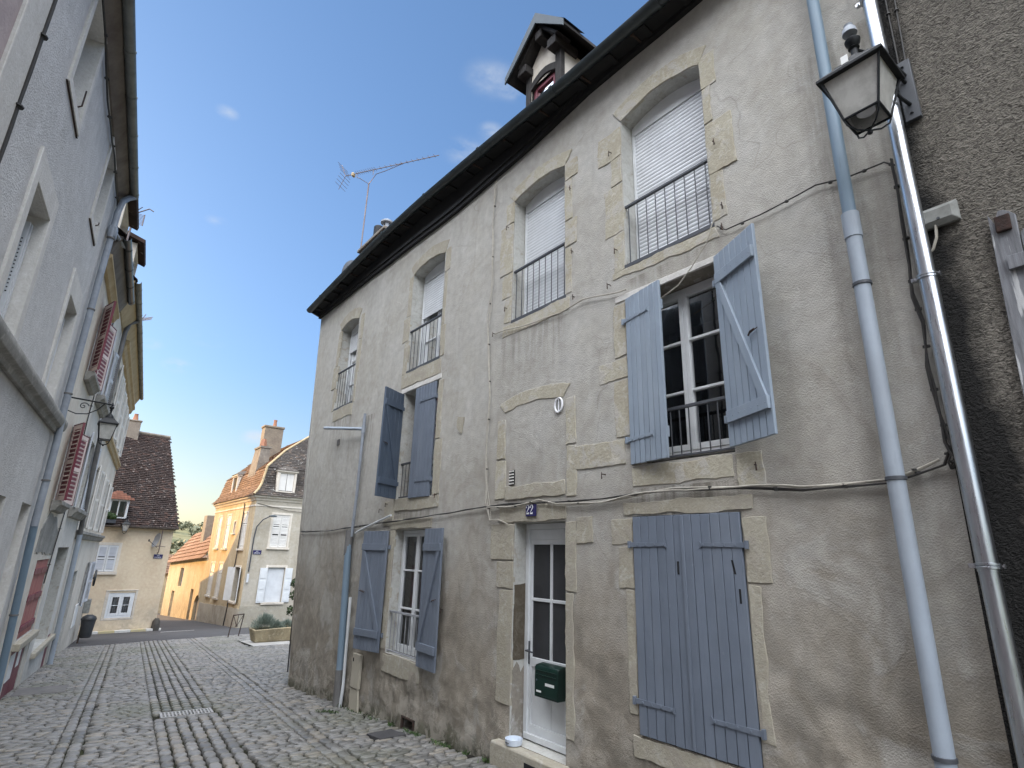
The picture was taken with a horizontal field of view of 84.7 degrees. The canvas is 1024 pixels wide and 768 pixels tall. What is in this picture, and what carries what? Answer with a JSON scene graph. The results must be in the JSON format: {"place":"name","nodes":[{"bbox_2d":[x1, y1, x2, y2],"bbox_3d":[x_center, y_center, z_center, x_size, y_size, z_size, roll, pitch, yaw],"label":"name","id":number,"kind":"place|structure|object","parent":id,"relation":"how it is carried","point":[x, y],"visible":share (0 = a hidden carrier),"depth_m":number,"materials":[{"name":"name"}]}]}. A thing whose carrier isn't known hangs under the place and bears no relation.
{"place":"outdoors","nodes":[
{"label":"outdoors","id":0,"kind":"place"},
{"bbox_2d":[66,627,249,647],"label":"road","id":1,"kind":"structure","parent":0,"point":[117,638],"depth_m":22.70,"materials":[{"name":"grey asphalt"}]},
{"bbox_2d":[76,614,96,642],"bbox_3d":[-15.171,8.750,20.033,0.480,0.980,0.480,14,-21,-36],"label":"litter bin","id":2,"kind":"object","parent":1,"relation":"on","point":[88,621],"visible":0.96,"depth_m":19.92,"materials":[{"name":"grey plastic"}]},
{"bbox_2d":[78,628,160,633],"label":"kerb","id":3,"kind":"structure","parent":1,"relation":"on","point":[121,631],"depth_m":24.81,"materials":[{"name":"yellow paint"}]},
{"bbox_2d":[151,618,159,630],"bbox_3d":[-16.436,11.113,25.917,0.360,0.580,0.351,14,-21,-36],"label":"corner stone","id":4,"kind":"object","parent":1,"relation":"on","point":[155,625],"visible":0.84,"depth_m":25.81,"materials":[{"name":"grey stone"}]},
{"bbox_2d":[171,528,199,553],"bbox_3d":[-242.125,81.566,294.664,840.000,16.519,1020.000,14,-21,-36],"label":"ground","id":5,"kind":"structure","parent":0,"point":[182,534],"depth_m":199.95,"materials":[{"name":"green plant"}]},
{"bbox_2d":[0,0,52,148],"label":"pink house","id":6,"kind":"structure","parent":5,"relation":"on","point":[22,23],"depth_m":4.50,"materials":[{"name":"paint"}]},
{"bbox_2d":[0,0,57,162],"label":"cable","id":7,"kind":"object","parent":6,"relation":"attached to","point":[19,105],"visible":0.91,"depth_m":4.77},
{"bbox_2d":[0,0,138,691],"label":"roughcast house","id":8,"kind":"structure","parent":5,"relation":"on","point":[60,212],"depth_m":7.14,"materials":[{"name":"stone"}]},
{"bbox_2d":[102,0,118,205],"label":"cable","id":9,"kind":"object","parent":8,"relation":"attached to","point":[106,78],"visible":0.98,"depth_m":7.80,"materials":[{"name":"black rubber"}]},
{"bbox_2d":[0,199,138,699],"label":"cream house","id":10,"kind":"structure","parent":5,"relation":"on","point":[116,294],"depth_m":10.84,"materials":[{"name":"paint"}]},
{"bbox_2d":[0,648,23,699],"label":"cellar door","id":11,"kind":"structure","parent":10,"relation":"in","point":[15,658],"depth_m":9.97,"materials":[{"name":"red paint"}]},
{"bbox_2d":[43,323,113,583],"bbox_3d":[-9.257,1.208,12.093,0.054,5.805,0.498,12,-20,-30],"label":"cable","id":12,"kind":"object","parent":10,"relation":"attached to","point":[59,528],"visible":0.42,"depth_m":11.61,"materials":[{"name":"grey rubber"}]},
{"bbox_2d":[68,397,118,445],"bbox_3d":[-7.539,0.680,10.095,0.773,0.821,0.308,14,-21,-36],"label":"wall lantern","id":13,"kind":"object","parent":10,"relation":"attached to","point":[108,424],"depth_m":10.13,"materials":[{"name":"black paint"}]},
{"bbox_2d":[127,207,153,240],"bbox_3d":[-9.014,-3.536,13.405,0.541,1.651,0.135,12,-20,-31],"label":"television aerial","id":14,"kind":"object","parent":10,"relation":"attached to","point":[130,228],"visible":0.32,"depth_m":13.60,"materials":[{"name":"metal"}]},
{"bbox_2d":[19,232,145,683],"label":"pale house","id":15,"kind":"structure","parent":5,"relation":"on","point":[127,323],"depth_m":14.02,"materials":[{"name":"white paint"}]},
{"bbox_2d":[40,634,49,667],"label":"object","id":16,"kind":"structure","parent":15,"relation":"in","point":[45,649],"depth_m":13.57,"materials":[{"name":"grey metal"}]},
{"bbox_2d":[35,547,58,638],"bbox_3d":[-10.637,4.749,12.640,0.070,2.070,2.090,12,-20,-30],"label":"window","id":17,"kind":"structure","parent":15,"relation":"in","point":[58,547],"depth_m":13.41,"materials":[{"name":"white paint"}]},
{"bbox_2d":[43,327,143,664],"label":"long house","id":18,"kind":"structure","parent":5,"relation":"on","point":[127,395],"depth_m":18.45,"materials":[{"name":"white concrete"}]},
{"bbox_2d":[82,599,91,612],"bbox_3d":[-16.334,8.533,21.589,0.200,0.500,0.300,12,-20,-30],"label":"meter box","id":19,"kind":"object","parent":18,"relation":"attached to","point":[86,606],"visible":0.8,"depth_m":21.47,"materials":[{"name":"grey plastic"}]},
{"bbox_2d":[90,570,97,585],"bbox_3d":[-16.344,7.566,21.916,0.172,0.600,0.600,14,-21,-36],"label":"traffic mirror","id":20,"kind":"object","parent":18,"relation":"attached to","point":[94,578],"visible":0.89,"depth_m":21.79,"materials":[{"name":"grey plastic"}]},
{"bbox_2d":[79,414,179,630],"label":"cream house","id":21,"kind":"structure","parent":5,"relation":"on","point":[125,592],"depth_m":26.17,"materials":[{"name":"white paint"}]},
{"bbox_2d":[106,510,116,522],"bbox_3d":[-18.141,5.854,24.957,1.054,0.603,0.608,14,-21,-36],"label":"window box","id":22,"kind":"object","parent":21,"relation":"on","point":[111,517],"visible":0.41,"depth_m":25.07,"materials":[{"name":"grey paint"}]},
{"bbox_2d":[104,593,134,618],"bbox_3d":[-17.579,9.904,25.155,0.144,1.042,1.032,-12,-22,38],"label":"window","id":23,"kind":"structure","parent":21,"relation":"in","point":[119,605],"depth_m":25.12,"materials":[{"name":"white paint"}]},
{"bbox_2d":[121,516,130,533],"bbox_3d":[-17.549,6.405,25.505,0.342,0.784,0.616,14,-21,-36],"label":"wall lantern","id":24,"kind":"object","parent":21,"relation":"attached to","point":[126,524],"depth_m":25.31,"materials":[{"name":"grey glass"}]},
{"bbox_2d":[148,523,164,553],"bbox_3d":[-16.673,7.252,26.456,0.549,1.411,0.663,4,-17,-7],"label":"satellite dish","id":25,"kind":"object","parent":21,"relation":"attached to","point":[156,539],"visible":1,"depth_m":26.48,"materials":[{"name":"metal"}]},
{"bbox_2d":[153,554,162,558],"bbox_3d":[-16.713,8.144,26.535,0.012,0.200,0.390,-12,-22,38],"label":"street name plate","id":26,"kind":"object","parent":21,"relation":"attached to","point":[158,556],"visible":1,"depth_m":26.53,"materials":[{"name":"blue metal"}]},
{"bbox_2d":[157,554,207,613],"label":"lane house","id":27,"kind":"structure","parent":5,"relation":"on","point":[164,586],"depth_m":46.94,"materials":[{"name":"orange paint"}]},
{"bbox_2d":[160,515,214,619],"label":"lane house","id":28,"kind":"structure","parent":5,"relation":"on","point":[183,589],"depth_m":39.32,"materials":[{"name":"beige paint"}]},
{"bbox_2d":[194,598,198,619],"bbox_3d":[-19.327,13.924,34.716,0.140,1.650,1.480,14,-21,-36],"label":"gateway door","id":29,"kind":"structure","parent":28,"relation":"in","point":[198,598],"depth_m":34.99,"materials":[{"name":"brown wood"}]},
{"bbox_2d":[169,521,207,554],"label":"hillside wood","id":30,"kind":"object","parent":5,"relation":"on","point":[191,526],"visible":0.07,"depth_m":200.76,"materials":[{"name":"green plant"}]},
{"bbox_2d":[195,420,308,627],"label":"corner house","id":31,"kind":"structure","parent":5,"relation":"on","point":[272,474],"depth_m":29.49,"materials":[{"name":"white paint"}]},
{"bbox_2d":[253,550,261,553],"bbox_3d":[-12.775,8.430,28.164,0.400,0.210,0.012,14,-21,-36],"label":"street name plate","id":32,"kind":"object","parent":31,"relation":"attached to","point":[256,551],"visible":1,"depth_m":28.16,"materials":[{"name":"blue metal"}]},
{"bbox_2d":[246,515,276,581],"bbox_3d":[-12.496,8.214,28.115,1.013,3.250,0.388,0,-17,6],"label":"street lamp","id":33,"kind":"object","parent":31,"relation":"attached to","point":[247,577],"visible":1,"depth_m":28.09,"materials":[{"name":"grey metal"}]},
{"bbox_2d":[288,0,1012,767],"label":"town house","id":34,"kind":"structure","parent":5,"relation":"on","point":[640,148],"depth_m":5.19,"materials":[{"name":"beige paint"}]},
{"bbox_2d":[342,260,352,271],"bbox_3d":[-4.025,-2.800,14.161,0.311,0.618,0.658,-6,-19,23],"label":"satellite dish","id":35,"kind":"object","parent":34,"relation":"attached to","point":[348,263],"visible":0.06,"depth_m":13.94,"materials":[{"name":"metal"}]},
{"bbox_2d":[346,350,356,402],"bbox_3d":[-3.145,-0.297,11.587,0.070,1.686,0.960,14,-21,-36],"label":"window","id":36,"kind":"structure","parent":34,"relation":"in","point":[353,356],"depth_m":11.82,"materials":[{"name":"white paint"}]},
{"bbox_2d":[337,154,438,246],"bbox_3d":[-3.199,-4.190,14.124,2.902,3.633,0.501,-3,-18,15],"label":"television aerial","id":37,"kind":"object","parent":34,"relation":"attached to","point":[353,173],"visible":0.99,"depth_m":14.61,"materials":[{"name":"metal"}]},
{"bbox_2d":[394,530,424,656],"bbox_3d":[-1.006,2.989,8.139,0.920,1.705,1.005,14,-21,-36],"label":"window","id":38,"kind":"structure","parent":34,"relation":"in","point":[413,540],"depth_m":8.08,"materials":[{"name":"white paint"}]},
{"bbox_2d":[421,309,441,363],"bbox_3d":[-1.172,-1.033,9.210,0.070,1.671,1.000,14,-21,-36],"label":"window","id":39,"kind":"structure","parent":34,"relation":"in","point":[428,340],"depth_m":9.32,"materials":[{"name":"white paint"}]},
{"bbox_2d":[430,388,437,494],"bbox_3d":[-1.240,0.894,8.569,0.070,1.670,1.055,14,-21,-36],"label":"window","id":40,"kind":"structure","parent":34,"relation":"in","point":[437,388],"depth_m":8.47,"materials":[{"name":"white paint"}]},
{"bbox_2d":[485,181,507,523],"bbox_3d":[-0.159,-0.665,7.216,0.040,4.810,0.556,14,-21,-36],"label":"cable","id":41,"kind":"object","parent":34,"relation":"attached to","point":[488,419],"visible":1,"depth_m":7.20,"materials":[{"name":"grey plastic"}]},
{"bbox_2d":[505,735,522,746],"bbox_3d":[0.015,3.525,5.542,0.182,0.056,0.176,14,-21,-36],"label":"bowl","id":42,"kind":"object","parent":34,"relation":"on","point":[513,741],"visible":1,"depth_m":5.50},
{"bbox_2d":[526,504,536,516],"bbox_3d":[0.204,1.349,6.042,0.010,0.147,0.175,14,-21,-36],"label":"house number plate","id":43,"kind":"object","parent":34,"relation":"attached to","point":[530,509],"visible":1,"depth_m":6.03,"materials":[{"name":"blue ceramic"}]},
{"bbox_2d":[523,540,565,754],"bbox_3d":[0.387,2.586,5.730,0.103,1.949,0.742,14,-21,-36],"label":"door","id":44,"kind":"structure","parent":34,"relation":"in","point":[547,616],"depth_m":5.81,"materials":[{"name":"white paint"}]},
{"bbox_2d":[535,662,565,702],"bbox_3d":[0.372,2.930,5.529,0.124,0.299,0.340,14,-21,-36],"label":"mailbox","id":45,"kind":"object","parent":44,"relation":"attached to","point":[550,682],"visible":0.98,"depth_m":5.46,"materials":[{"name":"green metal"}]},
{"bbox_2d":[534,72,554,99],"bbox_3d":[0.519,-4.282,8.416,0.070,0.655,0.520,14,-21,-36],"label":"window","id":46,"kind":"structure","parent":34,"relation":"in","point":[550,80],"depth_m":8.49,"materials":[{"name":"red paint"}]},
{"bbox_2d":[495,289,626,333],"bbox_3d":[0.457,-0.796,6.440,0.018,0.202,2.202,14,-21,-36],"label":"cable","id":47,"kind":"object","parent":34,"relation":"attached to","point":[563,310],"visible":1,"depth_m":6.25,"materials":[{"name":"grey plastic"}]},
{"bbox_2d":[301,445,951,532],"bbox_3d":[-0.876,1.691,7.362,0.035,0.340,11.026,14,-21,-36],"label":"cable","id":48,"kind":"object","parent":34,"relation":"attached to","point":[947,454],"visible":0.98,"depth_m":4.23,"materials":[{"name":"grey plastic"}]},
{"bbox_2d":[661,218,715,298],"bbox_3d":[1.573,-1.118,5.047,0.014,0.561,0.626,14,-21,-36],"label":"cable","id":49,"kind":"object","parent":34,"relation":"attached to","point":[694,261],"visible":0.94,"depth_m":4.97,"materials":[{"name":"grey rubber"}]},
{"bbox_2d":[649,277,734,462],"bbox_3d":[1.941,-0.049,5.359,0.920,1.645,1.070,14,-21,-36],"label":"window","id":50,"kind":"structure","parent":34,"relation":"in","point":[693,365],"depth_m":5.76,"materials":[{"name":"white paint"}]},
{"bbox_2d":[487,458,939,508],"bbox_3d":[1.106,0.972,4.960,0.037,0.118,4.489,14,-21,-36],"label":"cable","id":51,"kind":"object","parent":34,"relation":"attached to","point":[911,472],"visible":0.98,"depth_m":4.37,"materials":[{"name":"grey plastic"}]},
{"bbox_2d":[716,161,894,229],"bbox_3d":[2.195,-1.426,4.342,0.029,0.201,1.358,14,-21,-36],"label":"cable","id":52,"kind":"object","parent":34,"relation":"attached to","point":[828,182],"visible":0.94,"depth_m":4.30,"materials":[{"name":"grey plastic"}]},
{"bbox_2d":[855,0,1023,767],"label":"roughcast house","id":53,"kind":"structure","parent":5,"relation":"on","point":[961,141],"depth_m":3.32,"materials":[{"name":"concrete"}]},
{"bbox_2d":[816,22,922,138],"bbox_3d":[2.349,-1.946,3.702,0.673,0.891,0.383,14,-21,-36],"label":"wall lantern","id":54,"kind":"object","parent":53,"relation":"attached to","point":[857,88],"depth_m":3.53,"materials":[{"name":"black paint"}]},
{"bbox_2d":[885,0,898,63],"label":"cable","id":55,"kind":"object","parent":53,"relation":"attached to","point":[888,13],"visible":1,"depth_m":3.99,"materials":[{"name":"black rubber"}]},
{"bbox_2d":[894,0,905,59],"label":"cable","id":56,"kind":"object","parent":53,"relation":"attached to","point":[896,9],"visible":1,"depth_m":3.95,"materials":[{"name":"grey rubber"}]},
{"bbox_2d":[890,158,955,468],"bbox_3d":[2.556,-0.519,3.518,0.052,2.108,0.088,14,-21,-36],"label":"cable","id":57,"kind":"object","parent":53,"relation":"attached to","point":[933,388],"visible":0.88,"depth_m":3.46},
{"bbox_2d":[923,199,961,231],"bbox_3d":[2.663,-1.053,3.507,0.062,0.135,0.200,14,-21,-36],"label":"junction box","id":58,"kind":"object","parent":53,"relation":"attached to","point":[943,214],"visible":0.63,"depth_m":3.48,"materials":[{"name":"grey paint"}]},
{"bbox_2d":[931,225,937,251],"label":"cable","id":59,"kind":"object","parent":58,"relation":"attached to","point":[936,237],"visible":0.74,"depth_m":3.49,"materials":[{"name":"white plastic"}]},
{"bbox_2d":[157,614,232,629],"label":"lane","id":60,"kind":"structure","parent":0,"point":[167,622],"depth_m":30.13,"materials":[{"name":"grey asphalt"}]},
{"bbox_2d":[241,640,289,645],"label":"pavement","id":61,"kind":"structure","parent":0,"point":[250,642],"depth_m":18.82,"materials":[{"name":"concrete"}]},
{"bbox_2d":[249,612,291,642],"bbox_3d":[-8.366,8.467,19.674,1.581,0.968,0.824,14,-21,-36],"label":"stone trough","id":62,"kind":"object","parent":61,"relation":"on","point":[274,630],"visible":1,"depth_m":19.43,"materials":[{"name":"beige stone"}]},
{"bbox_2d":[0,634,763,767],"bbox_3d":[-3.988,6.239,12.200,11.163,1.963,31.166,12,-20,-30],"label":"cobbled street","id":63,"kind":"structure","parent":0,"point":[226,673],"depth_m":7.76,"materials":[{"name":"stone"}]},
{"bbox_2d":[9,684,68,696],"bbox_3d":[-8.558,5.593,10.195,0.750,0.139,1.000,12,-20,-30],"label":"manhole cover","id":64,"kind":"object","parent":63,"relation":"on","point":[55,689],"visible":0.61,"depth_m":10.15,"materials":[{"name":"grey metal"}]},
{"bbox_2d":[159,707,213,720],"bbox_3d":[-4.746,4.833,8.179,0.670,0.121,0.420,12,-20,-30],"label":"drain grate","id":65,"kind":"object","parent":63,"relation":"on","point":[164,716],"visible":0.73,"depth_m":8.19,"materials":[{"name":"metal"}]},
{"bbox_2d":[228,614,244,636],"bbox_3d":[-10.733,9.401,21.872,0.106,0.826,0.689,-3,-18,14],"label":"bollard rail","id":66,"kind":"object","parent":63,"relation":"on","point":[237,622],"visible":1,"depth_m":21.92,"materials":[{"name":"black metal"}]},
{"bbox_2d":[286,578,294,671],"bbox_3d":[-4.401,4.768,11.181,0.262,1.724,0.332,14,-21,-36],"label":"climbing plant","id":67,"kind":"object","parent":63,"relation":"on","point":[290,608],"visible":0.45,"depth_m":11.18,"materials":[{"name":"green plant"}]},
{"bbox_2d":[316,709,337,713],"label":"weeds","id":68,"kind":"object","parent":63,"relation":"on","point":[329,711],"visible":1,"depth_m":8.07,"materials":[{"name":"green plant"}]},
{"bbox_2d":[336,703,377,719],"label":"weeds","id":69,"kind":"object","parent":63,"relation":"on","point":[360,713],"visible":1,"depth_m":7.91,"materials":[{"name":"green plant"}]},
{"bbox_2d":[367,729,405,740],"bbox_3d":[-1.524,4.267,6.789,0.340,0.094,0.360,14,-21,-36],"label":"manhole cover","id":70,"kind":"object","parent":63,"relation":"on","point":[384,734],"visible":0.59,"depth_m":6.76,"materials":[{"name":"metal"}]},
{"bbox_2d":[387,722,489,762],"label":"weeds","id":71,"kind":"object","parent":63,"relation":"on","point":[415,734],"visible":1,"depth_m":6.35,"materials":[{"name":"green plant"}]},
{"bbox_2d":[128,0,648,524],"label":"sky","id":72,"kind":"structure","parent":0,"point":[248,111],"materials":[{"name":"blue"}]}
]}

